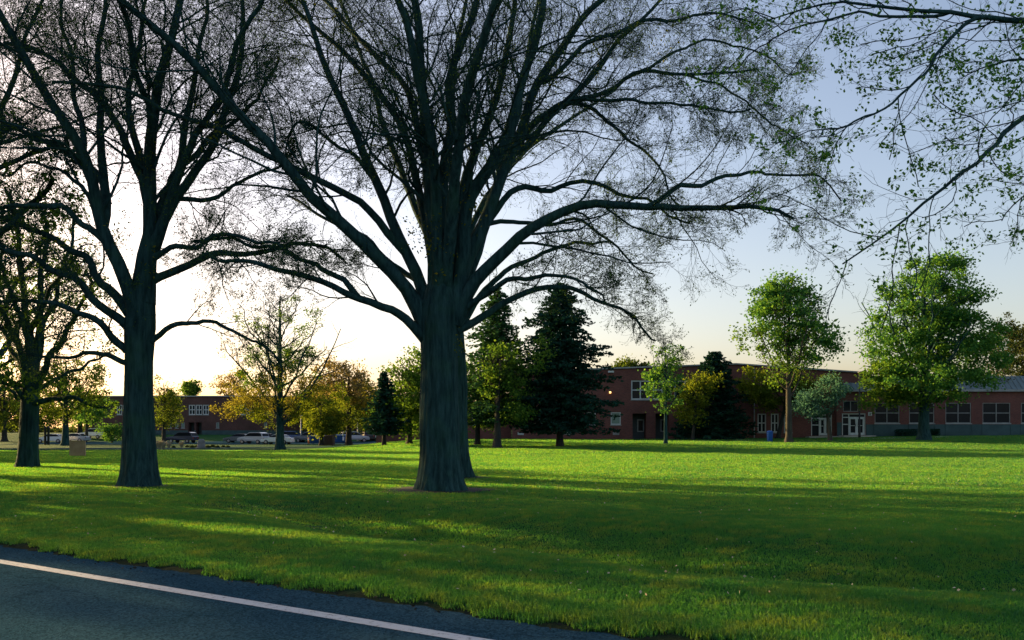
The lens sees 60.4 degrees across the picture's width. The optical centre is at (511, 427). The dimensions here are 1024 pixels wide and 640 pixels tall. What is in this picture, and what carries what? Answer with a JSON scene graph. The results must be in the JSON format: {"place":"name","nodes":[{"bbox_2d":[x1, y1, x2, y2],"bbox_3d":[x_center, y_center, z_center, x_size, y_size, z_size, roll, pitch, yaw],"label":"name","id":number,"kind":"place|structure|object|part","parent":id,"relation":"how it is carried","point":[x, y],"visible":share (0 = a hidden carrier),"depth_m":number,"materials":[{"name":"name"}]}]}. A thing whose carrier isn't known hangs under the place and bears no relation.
{"place":"outdoors","nodes":[
{"label":"outdoors","id":0,"kind":"place"},
{"bbox_2d":[156,440,163,449],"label":"dry grass clump","id":1,"kind":"object","parent":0,"point":[158,445],"visible":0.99,"depth_m":98.43,"materials":[{"name":"beige plant"}]},
{"bbox_2d":[160,440,166,449],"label":"dry grass clump","id":2,"kind":"object","parent":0,"point":[163,445],"visible":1,"depth_m":98.42,"materials":[{"name":"beige plant"}]},
{"bbox_2d":[40,445,351,448],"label":"driveway","id":3,"kind":"structure","parent":0,"point":[177,448],"depth_m":102.94,"materials":[{"name":"grey asphalt"}]},
{"bbox_2d":[0,545,632,639],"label":"road","id":4,"kind":"structure","parent":0,"point":[35,604],"depth_m":7.87,"materials":[{"name":"grey asphalt"}]},
{"bbox_2d":[0,559,491,639],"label":"road edge line","id":5,"kind":"object","parent":4,"relation":"on","point":[321,614],"visible":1,"depth_m":8.16,"materials":[{"name":"paint"}]},
{"bbox_2d":[324,435,334,445],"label":"dumpster","id":6,"kind":"object","parent":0,"point":[329,439],"visible":0.98,"depth_m":117.81,"materials":[{"name":"brown metal"}]},
{"bbox_2d":[9,545,707,639],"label":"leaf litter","id":7,"kind":"object","parent":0,"point":[413,605],"visible":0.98,"depth_m":8.55,"materials":[{"name":"plant"}]},
{"bbox_2d":[0,432,1023,639],"bbox_3d":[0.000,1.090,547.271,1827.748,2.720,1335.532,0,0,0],"label":"ground","id":8,"kind":"structure","parent":0,"point":[12,442],"depth_m":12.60,"materials":[{"name":"green plant"}]},
{"bbox_2d":[0,391,19,428],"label":"background tree","id":9,"kind":"object","parent":8,"relation":"on","point":[15,420],"visible":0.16,"depth_m":184.20,"materials":[{"name":"green plant"}]},
{"bbox_2d":[0,387,41,441],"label":"spring tree","id":10,"kind":"object","parent":8,"relation":"on","point":[5,406],"visible":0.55,"depth_m":144.35,"materials":[{"name":"green plant"}]},
{"bbox_2d":[8,394,75,433],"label":"background tree","id":11,"kind":"object","parent":8,"relation":"on","point":[51,422],"visible":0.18,"depth_m":188.26,"materials":[{"name":"green plant"}]},
{"bbox_2d":[0,203,84,409],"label":"oak tree","id":12,"kind":"object","parent":8,"relation":"on","point":[3,351],"visible":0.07,"depth_m":45.98,"materials":[{"name":"green plant"}]},
{"bbox_2d":[0,94,86,403],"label":"oak tree","id":13,"kind":"object","parent":8,"relation":"on","point":[4,382],"visible":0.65,"depth_m":25.39,"materials":[{"name":"green plant"}]},
{"bbox_2d":[44,426,45,444],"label":"wooden post","id":14,"kind":"object","parent":8,"relation":"on","point":[45,435],"visible":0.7,"depth_m":125.08,"materials":[{"name":"brown wood"}]},
{"bbox_2d":[0,423,90,432],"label":"distant woods","id":15,"kind":"object","parent":8,"relation":"on","point":[74,429],"visible":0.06,"depth_m":243.93,"materials":[{"name":"green plant"}]},
{"bbox_2d":[47,426,49,444],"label":"wooden post","id":16,"kind":"object","parent":8,"relation":"on","point":[48,435],"visible":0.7,"depth_m":125.17,"materials":[{"name":"brown wood"}]},
{"bbox_2d":[0,169,123,466],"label":"oak tree","id":17,"kind":"object","parent":8,"relation":"on","point":[28,447],"visible":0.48,"depth_m":36.28,"materials":[{"name":"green plant"}]},
{"bbox_2d":[15,358,113,445],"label":"spring tree","id":18,"kind":"object","parent":8,"relation":"on","point":[64,409],"visible":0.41,"depth_m":118.23,"materials":[{"name":"green plant"}]},
{"bbox_2d":[69,441,85,455],"bbox_3d":[-25.225,1.193,51.100,0.929,0.892,0.060,0,0,0],"label":"lawn board","id":19,"kind":"object","parent":8,"relation":"on","point":[77,448],"visible":0.86,"depth_m":51.09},
{"bbox_2d":[0,0,161,338],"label":"oak tree","id":20,"kind":"object","parent":8,"relation":"on","point":[4,327],"visible":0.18,"depth_m":29.81,"materials":[{"name":"green plant"}]},
{"bbox_2d":[57,388,106,432],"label":"background tree","id":21,"kind":"object","parent":8,"relation":"on","point":[79,430],"visible":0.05,"depth_m":194.60,"materials":[{"name":"green plant"}]},
{"bbox_2d":[81,428,103,438],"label":"parked car","id":22,"kind":"object","parent":8,"relation":"on","point":[92,432],"visible":0.36,"depth_m":149.06,"materials":[{"name":"white paint"}]},
{"bbox_2d":[71,398,116,440],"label":"spring tree","id":23,"kind":"object","parent":8,"relation":"on","point":[95,414],"visible":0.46,"depth_m":146.33,"materials":[{"name":"green plant"}]},
{"bbox_2d":[95,421,121,442],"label":"garden shrub","id":24,"kind":"object","parent":8,"relation":"on","point":[111,432],"visible":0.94,"depth_m":137.89,"materials":[{"name":"green plant"}]},
{"bbox_2d":[103,485,168,487],"bbox_3d":[-10.047,1.571,23.891,1.937,0.049,2.002,0,0,17],"label":"soil patch","id":25,"kind":"object","parent":8,"relation":"on","point":[136,486],"visible":0.31,"depth_m":23.39,"materials":[{"name":"brown soil"}]},
{"bbox_2d":[153,374,185,440],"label":"spring tree","id":26,"kind":"object","parent":8,"relation":"on","point":[165,398],"visible":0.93,"depth_m":144.04,"materials":[{"name":"green plant"}]},
{"bbox_2d":[0,0,367,486],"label":"oak tree","id":27,"kind":"object","parent":8,"relation":"on","point":[135,301],"visible":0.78,"depth_m":23.65,"materials":[{"name":"brown plant"}]},
{"bbox_2d":[178,376,205,395],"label":"background tree","id":28,"kind":"object","parent":8,"relation":"on","point":[189,388],"visible":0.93,"depth_m":199.12,"materials":[{"name":"green plant"}]},
{"bbox_2d":[197,439,204,447],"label":"stone marker","id":29,"kind":"object","parent":8,"relation":"on","point":[201,443],"visible":0.87,"depth_m":104.36,"materials":[{"name":"grey stone"}]},
{"bbox_2d":[39,441,375,443],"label":"parking lot","id":30,"kind":"structure","parent":8,"relation":"on","point":[238,442],"depth_m":140.77,"materials":[{"name":"grey asphalt"}]},
{"bbox_2d":[39,434,61,442],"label":"parked car","id":31,"kind":"object","parent":30,"relation":"on","point":[57,438],"visible":0.44,"depth_m":139.12,"materials":[{"name":"white paint"}]},
{"bbox_2d":[69,433,90,441],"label":"parked car","id":32,"kind":"object","parent":30,"relation":"on","point":[78,436],"visible":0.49,"depth_m":142.14,"materials":[{"name":"silver metal"}]},
{"bbox_2d":[166,432,198,442],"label":"parked car","id":33,"kind":"object","parent":30,"relation":"on","point":[193,437],"visible":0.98,"depth_m":138.70,"materials":[{"name":"blue paint"}]},
{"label":"side window","id":34,"kind":"part","parent":33,"relation":"part of","materials":[{"name":"black glass"}]},
{"bbox_2d":[223,434,251,442],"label":"parked car","id":35,"kind":"object","parent":30,"relation":"on","point":[234,437],"visible":0.68,"depth_m":140.22,"materials":[{"name":"grey paint"}]},
{"bbox_2d":[237,432,268,443],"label":"parked car","id":36,"kind":"object","parent":30,"relation":"on","point":[249,437],"visible":0.76,"depth_m":132.34,"materials":[{"name":"silver metal"}]},
{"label":"side window","id":37,"kind":"part","parent":36,"relation":"part of","materials":[{"name":"black glass"}]},
{"bbox_2d":[260,434,294,443],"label":"parked car","id":38,"kind":"object","parent":30,"relation":"on","point":[287,439],"visible":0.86,"depth_m":128.51,"materials":[{"name":"white paint"}]},
{"bbox_2d":[284,431,301,440],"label":"parked car","id":39,"kind":"object","parent":30,"relation":"on","point":[291,434],"visible":0.17,"depth_m":142.75,"materials":[{"name":"blue paint"}]},
{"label":"side window","id":40,"kind":"part","parent":39,"relation":"part of","materials":[{"name":"black glass"}]},
{"bbox_2d":[293,432,314,441],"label":"parked car","id":41,"kind":"object","parent":30,"relation":"on","point":[303,437],"visible":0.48,"depth_m":141.25,"materials":[{"name":"grey paint"}]},
{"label":"side window","id":42,"kind":"part","parent":41,"relation":"part of","materials":[{"name":"black glass"}]},
{"bbox_2d":[310,435,324,443],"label":"dumpster","id":43,"kind":"object","parent":30,"relation":"on","point":[315,440],"visible":0.48,"depth_m":130.44,"materials":[{"name":"blue metal"}]},
{"bbox_2d":[335,434,345,441],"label":"dumpster","id":44,"kind":"object","parent":30,"relation":"on","point":[339,438],"visible":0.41,"depth_m":140.14,"materials":[{"name":"blue metal"}]},
{"bbox_2d":[341,431,369,441],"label":"parked car","id":45,"kind":"object","parent":30,"relation":"on","point":[358,436],"visible":0.53,"depth_m":142.54,"materials":[{"name":"silver metal"}]},
{"bbox_2d":[207,369,248,395],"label":"background tree","id":46,"kind":"object","parent":8,"relation":"on","point":[233,379],"visible":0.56,"depth_m":198.76,"materials":[{"name":"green plant"}]},
{"bbox_2d":[92,396,405,434],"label":"brick building","id":47,"kind":"structure","parent":8,"relation":"on","point":[199,417],"depth_m":165.00,"materials":[{"name":"red brick"}]},
{"bbox_2d":[117,405,121,414],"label":"window","id":48,"kind":"structure","parent":47,"relation":"in","point":[120,411],"depth_m":165.04,"materials":[{"name":"white paint"}]},
{"bbox_2d":[189,405,194,414],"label":"window","id":49,"kind":"structure","parent":47,"relation":"in","point":[191,407],"depth_m":165.08,"materials":[{"name":"white glass"}]},
{"bbox_2d":[191,422,193,431],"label":"doorway","id":50,"kind":"structure","parent":47,"relation":"in","point":[192,423],"depth_m":166.49,"materials":[{"name":"black"}]},
{"bbox_2d":[196,405,201,414],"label":"window","id":51,"kind":"structure","parent":47,"relation":"in","point":[198,407],"depth_m":165.08,"materials":[{"name":"white glass"}]},
{"bbox_2d":[199,422,201,434],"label":"doorway","id":52,"kind":"structure","parent":47,"relation":"in","point":[200,423],"depth_m":166.49,"materials":[{"name":"black"}]},
{"bbox_2d":[203,405,208,414],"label":"window","id":53,"kind":"structure","parent":47,"relation":"in","point":[205,407],"depth_m":165.08,"materials":[{"name":"white paint"}]},
{"bbox_2d":[208,288,359,449],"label":"spring tree","id":54,"kind":"object","parent":8,"relation":"on","point":[277,403],"visible":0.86,"depth_m":93.74,"materials":[{"name":"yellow plant"}]},
{"bbox_2d":[283,389,320,431],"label":"background tree","id":55,"kind":"object","parent":8,"relation":"on","point":[302,425],"visible":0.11,"depth_m":159.52,"materials":[{"name":"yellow plant"}]},
{"bbox_2d":[299,396,351,445],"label":"spring tree","id":56,"kind":"object","parent":8,"relation":"on","point":[326,424],"visible":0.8,"depth_m":120.10,"materials":[{"name":"green plant"}]},
{"bbox_2d":[304,385,352,434],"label":"background tree","id":57,"kind":"object","parent":8,"relation":"on","point":[319,403],"visible":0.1,"depth_m":156.44,"materials":[{"name":"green plant"}]},
{"bbox_2d":[308,355,377,444],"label":"spring tree","id":58,"kind":"object","parent":8,"relation":"on","point":[354,384],"visible":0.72,"depth_m":123.03,"materials":[{"name":"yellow plant"}]},
{"bbox_2d":[338,378,377,431],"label":"background tree","id":59,"kind":"object","parent":8,"relation":"on","point":[373,390],"visible":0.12,"depth_m":154.59,"materials":[{"name":"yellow plant"}]},
{"bbox_2d":[361,432,374,440],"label":"parked car","id":60,"kind":"object","parent":8,"relation":"on","point":[369,435],"visible":0.48,"depth_m":144.53,"materials":[{"name":"black paint"}]},
{"bbox_2d":[361,371,410,444],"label":"conifer","id":61,"kind":"object","parent":8,"relation":"on","point":[383,418],"visible":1,"depth_m":72.89,"materials":[{"name":"green plant"}]},
{"bbox_2d":[366,343,420,443],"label":"spring tree","id":62,"kind":"object","parent":8,"relation":"on","point":[407,387],"visible":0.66,"depth_m":74.43,"materials":[{"name":"green plant"}]},
{"bbox_2d":[377,486,496,494],"bbox_3d":[-2.343,1.637,23.368,3.251,0.039,3.179,0,0,30],"label":"soil patch","id":63,"kind":"object","parent":8,"relation":"on","point":[411,489],"visible":0.42,"depth_m":23.18,"materials":[{"name":"brown soil"}]},
{"bbox_2d":[0,0,874,491],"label":"oak tree","id":64,"kind":"object","parent":8,"relation":"on","point":[442,302],"visible":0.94,"depth_m":22.96,"materials":[{"name":"brown plant"}]},
{"bbox_2d":[257,0,657,476],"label":"oak tree","id":65,"kind":"object","parent":8,"relation":"on","point":[467,469],"visible":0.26,"depth_m":30.18,"materials":[{"name":"brown plant"}]},
{"bbox_2d":[466,357,506,444],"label":"spring tree","id":66,"kind":"object","parent":8,"relation":"on","point":[477,434],"visible":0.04,"depth_m":73.55,"materials":[{"name":"green plant"}]},
{"bbox_2d":[465,288,548,445],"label":"conifer","id":67,"kind":"object","parent":8,"relation":"on","point":[496,327],"visible":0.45,"depth_m":68.54,"materials":[{"name":"green plant"}]},
{"bbox_2d":[474,336,559,447],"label":"spring tree","id":68,"kind":"object","parent":8,"relation":"on","point":[498,375],"visible":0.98,"depth_m":66.31,"materials":[{"name":"green plant"}]},
{"bbox_2d":[501,281,624,445],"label":"conifer","id":69,"kind":"object","parent":8,"relation":"on","point":[566,393],"visible":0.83,"depth_m":69.07,"materials":[{"name":"green plant"}]},
{"bbox_2d":[611,353,649,366],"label":"background tree","id":70,"kind":"object","parent":8,"relation":"on","point":[629,362],"visible":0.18,"depth_m":139.05,"materials":[{"name":"green plant"}]},
{"bbox_2d":[634,355,659,366],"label":"background tree","id":71,"kind":"object","parent":8,"relation":"on","point":[644,363],"visible":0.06,"depth_m":139.38,"materials":[{"name":"green plant"}]},
{"bbox_2d":[637,343,691,443],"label":"sapling","id":72,"kind":"object","parent":8,"relation":"on","point":[665,396],"visible":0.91,"depth_m":74.65,"materials":[{"name":"green plant"}]},
{"bbox_2d":[668,370,724,439],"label":"spring tree","id":73,"kind":"object","parent":8,"relation":"on","point":[696,383],"visible":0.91,"depth_m":88.18,"materials":[{"name":"green plant"}]},
{"bbox_2d":[376,363,1023,442],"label":"school building","id":74,"kind":"structure","parent":8,"relation":"on","point":[1000,411],"depth_m":95.00,"materials":[{"name":"red brick"}]},
{"bbox_2d":[610,412,620,425],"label":"window","id":75,"kind":"structure","parent":74,"relation":"in","point":[617,422],"depth_m":95.10,"materials":[{"name":"white glass"}]},
{"bbox_2d":[631,380,649,400],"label":"window","id":76,"kind":"structure","parent":74,"relation":"in","point":[636,395],"depth_m":95.10,"materials":[{"name":"glass"}]},
{"bbox_2d":[652,380,671,400],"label":"window","id":77,"kind":"structure","parent":74,"relation":"in","point":[656,395],"depth_m":95.07,"materials":[{"name":"white paint"}]},
{"bbox_2d":[674,380,692,398],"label":"window","id":78,"kind":"structure","parent":74,"relation":"in","point":[674,380],"depth_m":95.10,"materials":[{"name":"white paint"}]},
{"bbox_2d":[757,414,766,432],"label":"window","id":79,"kind":"structure","parent":74,"relation":"in","point":[762,417],"depth_m":95.07,"materials":[{"name":"white glass"}]},
{"bbox_2d":[771,414,778,432],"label":"window","id":80,"kind":"structure","parent":74,"relation":"in","point":[774,417],"depth_m":95.07,"materials":[{"name":"glass"}]},
{"bbox_2d":[783,414,792,432],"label":"window","id":81,"kind":"structure","parent":74,"relation":"in","point":[785,414],"depth_m":95.05,"materials":[{"name":"white paint"}]},
{"bbox_2d":[820,419,824,434],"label":"door","id":82,"kind":"structure","parent":74,"relation":"in","point":[820,419],"depth_m":95.03,"materials":[{"name":"white paint"}]},
{"bbox_2d":[843,401,857,411],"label":"window","id":83,"kind":"structure","parent":74,"relation":"in","point":[850,406],"depth_m":94.66,"materials":[{"name":"black glass"}]},
{"bbox_2d":[849,418,856,434],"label":"door","id":84,"kind":"structure","parent":74,"relation":"in","point":[850,425],"depth_m":94.59,"materials":[{"name":"white paint"}]},
{"bbox_2d":[857,418,863,434],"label":"door","id":85,"kind":"structure","parent":74,"relation":"in","point":[857,418],"depth_m":94.59,"materials":[{"name":"white paint"}]},
{"bbox_2d":[874,403,899,423],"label":"window","id":86,"kind":"structure","parent":74,"relation":"in","point":[882,415],"depth_m":94.66,"materials":[{"name":"black glass"}]},
{"bbox_2d":[909,403,934,423],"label":"window","id":87,"kind":"structure","parent":74,"relation":"in","point":[913,414],"depth_m":94.66,"materials":[{"name":"black glass"}]},
{"bbox_2d":[945,403,971,423],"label":"window","id":88,"kind":"structure","parent":74,"relation":"in","point":[958,414],"depth_m":94.66,"materials":[{"name":"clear glass"}]},
{"bbox_2d":[982,403,1010,423],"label":"window","id":89,"kind":"structure","parent":74,"relation":"in","point":[993,413],"depth_m":94.66,"materials":[{"name":"black glass"}]},
{"bbox_2d":[1021,403,1023,423],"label":"window","id":90,"kind":"structure","parent":74,"relation":"in","point":[1022,404],"depth_m":94.66,"materials":[{"name":"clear glass"}]},
{"bbox_2d":[667,351,758,439],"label":"conifer","id":91,"kind":"object","parent":8,"relation":"on","point":[723,417],"visible":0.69,"depth_m":90.31,"materials":[{"name":"green plant"}]},
{"bbox_2d":[767,431,772,440],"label":"recycling bin","id":92,"kind":"object","parent":8,"relation":"on","point":[769,435],"visible":0.89,"depth_m":80.73,"materials":[{"name":"blue plastic"}]},
{"bbox_2d":[732,365,842,437],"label":"spring tree","id":93,"kind":"object","parent":8,"relation":"on","point":[763,394],"visible":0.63,"depth_m":90.59,"materials":[{"name":"green plant"}]},
{"bbox_2d":[728,266,849,441],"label":"maple tree","id":94,"kind":"object","parent":8,"relation":"on","point":[777,298],"visible":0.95,"depth_m":78.29,"materials":[{"name":"green plant"}]},
{"bbox_2d":[792,370,853,440],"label":"ornamental tree","id":95,"kind":"object","parent":8,"relation":"on","point":[830,396],"visible":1,"depth_m":81.50,"materials":[{"name":"green plant"}]},
{"bbox_2d":[671,0,1023,359],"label":"maple tree","id":96,"kind":"object","parent":8,"relation":"on","point":[989,65],"visible":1,"depth_m":11.52,"materials":[{"name":"green plant"}]},
{"bbox_2d":[858,371,860,437],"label":"street lamp","id":97,"kind":"object","parent":8,"relation":"on","point":[859,434],"visible":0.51,"depth_m":90.93,"materials":[{"name":"black metal"}]},
{"bbox_2d":[894,429,917,435],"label":"clipped hedge","id":98,"kind":"object","parent":8,"relation":"on","point":[899,432],"visible":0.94,"depth_m":92.90,"materials":[{"name":"green plant"}]},
{"bbox_2d":[852,248,1018,439],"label":"maple tree","id":99,"kind":"object","parent":8,"relation":"on","point":[922,382],"visible":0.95,"depth_m":79.72,"materials":[{"name":"green plant"}]},
{"bbox_2d":[930,428,940,435],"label":"clipped hedge","id":100,"kind":"object","parent":8,"relation":"on","point":[935,432],"visible":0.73,"depth_m":92.82,"materials":[{"name":"green plant"}]},
{"bbox_2d":[979,311,1023,381],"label":"slender tree","id":101,"kind":"object","parent":8,"relation":"on","point":[1012,324],"visible":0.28,"depth_m":96.59,"materials":[{"name":"green plant"}]},
{"bbox_2d":[999,321,1023,375],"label":"spring tree","id":102,"kind":"object","parent":8,"relation":"on","point":[1021,362],"visible":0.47,"depth_m":124.08,"materials":[{"name":"green plant"}]},
{"bbox_2d":[0,0,1023,427],"label":"sky","id":103,"kind":"structure","parent":0,"point":[183,353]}
]}

